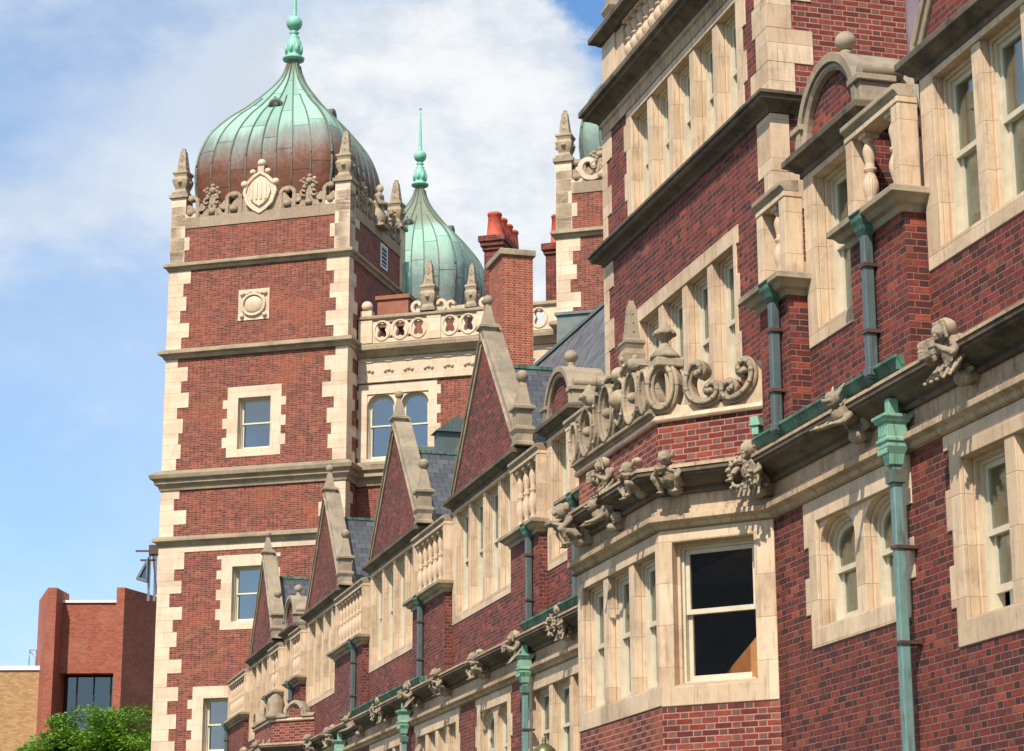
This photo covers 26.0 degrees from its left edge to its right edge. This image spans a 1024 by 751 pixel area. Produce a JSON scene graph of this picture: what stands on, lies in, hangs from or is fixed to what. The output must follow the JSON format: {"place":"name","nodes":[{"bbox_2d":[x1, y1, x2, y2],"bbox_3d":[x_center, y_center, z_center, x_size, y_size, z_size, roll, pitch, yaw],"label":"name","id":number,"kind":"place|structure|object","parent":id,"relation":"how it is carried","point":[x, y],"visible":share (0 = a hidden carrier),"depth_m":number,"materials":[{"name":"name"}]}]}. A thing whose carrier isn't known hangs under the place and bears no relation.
{"place":"outdoors","nodes":[
{"label":"outdoors","id":0,"kind":"place"},
{"bbox_2d":[36,587,156,748],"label":"modern building","id":1,"kind":"structure","parent":0,"point":[101,653],"depth_m":130.47,"materials":[{"name":"brick"}]},
{"bbox_2d":[62,675,112,744],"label":"window","id":2,"kind":"structure","parent":1,"relation":"in","point":[80,690],"depth_m":130.71,"materials":[{"name":"clear glass"}]},
{"bbox_2d":[136,545,158,600],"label":"steel frame","id":3,"kind":"object","parent":1,"relation":"on","point":[144,575],"visible":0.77,"depth_m":131.53,"materials":[{"name":"grey metal"}]},
{"bbox_2d":[148,0,409,750],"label":"gate tower","id":4,"kind":"structure","parent":0,"point":[287,249],"depth_m":80.90,"materials":[{"name":"brick"}]},
{"bbox_2d":[186,686,227,750],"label":"window","id":5,"kind":"structure","parent":4,"relation":"in","point":[208,704],"depth_m":78.24,"materials":[{"name":"stone"}]},
{"bbox_2d":[215,552,280,629],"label":"window","id":6,"kind":"structure","parent":4,"relation":"in","point":[238,574],"depth_m":79.11,"materials":[{"name":"stone"}]},
{"bbox_2d":[222,384,285,457],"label":"window","id":7,"kind":"structure","parent":4,"relation":"in","point":[254,420],"depth_m":80.59,"materials":[{"name":"stone"}]},
{"bbox_2d":[0,0,604,665],"label":"sky","id":8,"kind":"structure","parent":0,"point":[101,101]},
{"bbox_2d":[221,248,604,750],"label":"residence wing","id":9,"kind":"structure","parent":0,"point":[432,605],"depth_m":44.98,"materials":[{"name":"red brick"}]},
{"bbox_2d":[248,653,268,741],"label":"window","id":10,"kind":"structure","parent":9,"relation":"in","point":[259,671],"depth_m":66.21,"materials":[{"name":"stone"}]},
{"bbox_2d":[283,637,289,712],"bbox_3d":[-5.935,8.270,60.910,0.375,2.340,1.660,4,-15,-15],"label":"window","id":11,"kind":"structure","parent":9,"relation":"in","point":[287,642],"depth_m":61.50,"materials":[{"name":"stone"}]},
{"bbox_2d":[306,602,335,707],"bbox_3d":[-4.650,7.081,56.387,0.325,2.340,4.520,4,-15,-15],"label":"window","id":12,"kind":"structure","parent":9,"relation":"in","point":[320,669],"depth_m":57.10,"materials":[{"name":"stone"}]},
{"bbox_2d":[369,733,400,750],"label":"window","id":13,"kind":"structure","parent":9,"relation":"in","point":[392,743],"depth_m":48.33,"materials":[{"name":"stone"}]},
{"bbox_2d":[369,544,438,672],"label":"window","id":14,"kind":"structure","parent":9,"relation":"in","point":[390,622],"depth_m":49.58,"materials":[{"name":"stone"}]},
{"bbox_2d":[414,707,459,750],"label":"window","id":15,"kind":"structure","parent":9,"relation":"in","point":[440,733],"depth_m":44.12,"materials":[{"name":"stone"}]},
{"bbox_2d":[475,685,512,750],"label":"arched window","id":16,"kind":"structure","parent":9,"relation":"in","point":[493,731],"depth_m":40.14,"materials":[{"name":"stone"}]},
{"bbox_2d":[452,468,535,625],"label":"window","id":17,"kind":"structure","parent":9,"relation":"in","point":[481,565],"depth_m":42.32,"materials":[{"name":"stone"}]},
{"bbox_2d":[478,211,518,307],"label":"chimney","id":18,"kind":"object","parent":9,"relation":"on","point":[502,232],"visible":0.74,"depth_m":66.68,"materials":[{"name":"brick"}]},
{"bbox_2d":[528,657,579,750],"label":"window","id":19,"kind":"structure","parent":9,"relation":"in","point":[553,709],"depth_m":36.64,"materials":[{"name":"stone"}]},
{"bbox_2d":[547,426,566,570],"bbox_3d":[0.987,1.992,37.023,0.375,2.340,1.560,4,-15,-15],"label":"window","id":20,"kind":"structure","parent":9,"relation":"in","point":[556,444],"depth_m":37.54,"materials":[{"name":"stone"}]},
{"bbox_2d":[403,107,483,333],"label":"tower","id":21,"kind":"structure","parent":0,"point":[437,241],"depth_m":106.84,"materials":[{"name":"metal"}]},
{"bbox_2d":[355,214,593,517],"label":"facade","id":22,"kind":"structure","parent":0,"point":[427,372],"depth_m":80.24,"materials":[{"name":"stone"}]},
{"bbox_2d":[356,379,440,462],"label":"arched window","id":23,"kind":"structure","parent":22,"relation":"in","point":[377,402],"depth_m":80.26,"materials":[{"name":"stone"}]},
{"bbox_2d":[548,83,603,331],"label":"gate tower","id":24,"kind":"structure","parent":0,"point":[577,234],"depth_m":79.09,"materials":[{"name":"brick"}]},
{"bbox_2d":[544,0,919,750],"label":"residence block","id":25,"kind":"structure","parent":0,"point":[670,524],"depth_m":26.21,"materials":[{"name":"brick"}]},
{"bbox_2d":[577,533,661,731],"bbox_3d":[1.394,3.105,26.298,0.330,1.950,3.050,4,-15,-15],"label":"bay window","id":26,"kind":"structure","parent":25,"relation":"in","point":[619,642],"depth_m":26.49,"materials":[{"name":"stone"}]},
{"bbox_2d":[624,0,747,215],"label":"mullioned window","id":27,"kind":"structure","parent":25,"relation":"in","point":[703,87],"depth_m":28.43,"materials":[{"name":"stone"}]},
{"bbox_2d":[636,224,741,404],"bbox_3d":[2.286,-0.303,27.586,0.335,2.050,3.841,4,-15,-15],"label":"mullioned window","id":28,"kind":"structure","parent":25,"relation":"in","point":[700,304],"depth_m":27.31,"materials":[{"name":"stone"}]},
{"bbox_2d":[658,519,779,706],"bbox_3d":[2.355,2.660,24.611,1.429,1.970,0.355,-9,-17,30],"label":"bay window","id":29,"kind":"structure","parent":25,"relation":"in","point":[680,685],"depth_m":24.60,"materials":[{"name":"stone"}]},
{"bbox_2d":[738,0,1023,750],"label":"residence wing","id":30,"kind":"structure","parent":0,"point":[888,441],"depth_m":21.15,"materials":[{"name":"red brick"}]},
{"bbox_2d":[803,454,915,649],"bbox_3d":[3.608,1.823,22.230,0.355,1.555,2.590,4,-15,-15],"label":"arched window","id":31,"kind":"structure","parent":30,"relation":"in","point":[850,587],"depth_m":22.38,"materials":[{"name":"stone"}]},
{"bbox_2d":[803,116,923,348],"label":"window","id":32,"kind":"structure","parent":30,"relation":"in","point":[829,291],"depth_m":23.67,"materials":[{"name":"stone"}]},
{"bbox_2d":[919,0,1023,271],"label":"window","id":33,"kind":"structure","parent":30,"relation":"in","point":[972,103],"depth_m":20.39,"materials":[{"name":"stone"}]},
{"bbox_2d":[943,398,1023,647],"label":"window","id":34,"kind":"structure","parent":30,"relation":"in","point":[985,496],"depth_m":19.87,"materials":[{"name":"stone"}]},
{"label":"ground","id":35,"kind":"structure","parent":0,"visible":0},
{"bbox_2d":[0,649,39,750],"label":"tan building","id":36,"kind":"structure","parent":35,"relation":"on","point":[19,686],"depth_m":130.88,"materials":[{"name":"brick"}]},
{"bbox_2d":[13,702,151,750],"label":"tree","id":37,"kind":"object","parent":35,"relation":"on","point":[115,732],"visible":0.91,"depth_m":94.53,"materials":[{"name":"green plant"}]},
{"bbox_2d":[533,737,555,750],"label":"street lamp","id":38,"kind":"object","parent":35,"relation":"on","point":[543,746],"visible":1,"depth_m":29.91,"materials":[{"name":"brown metal"}]}
]}

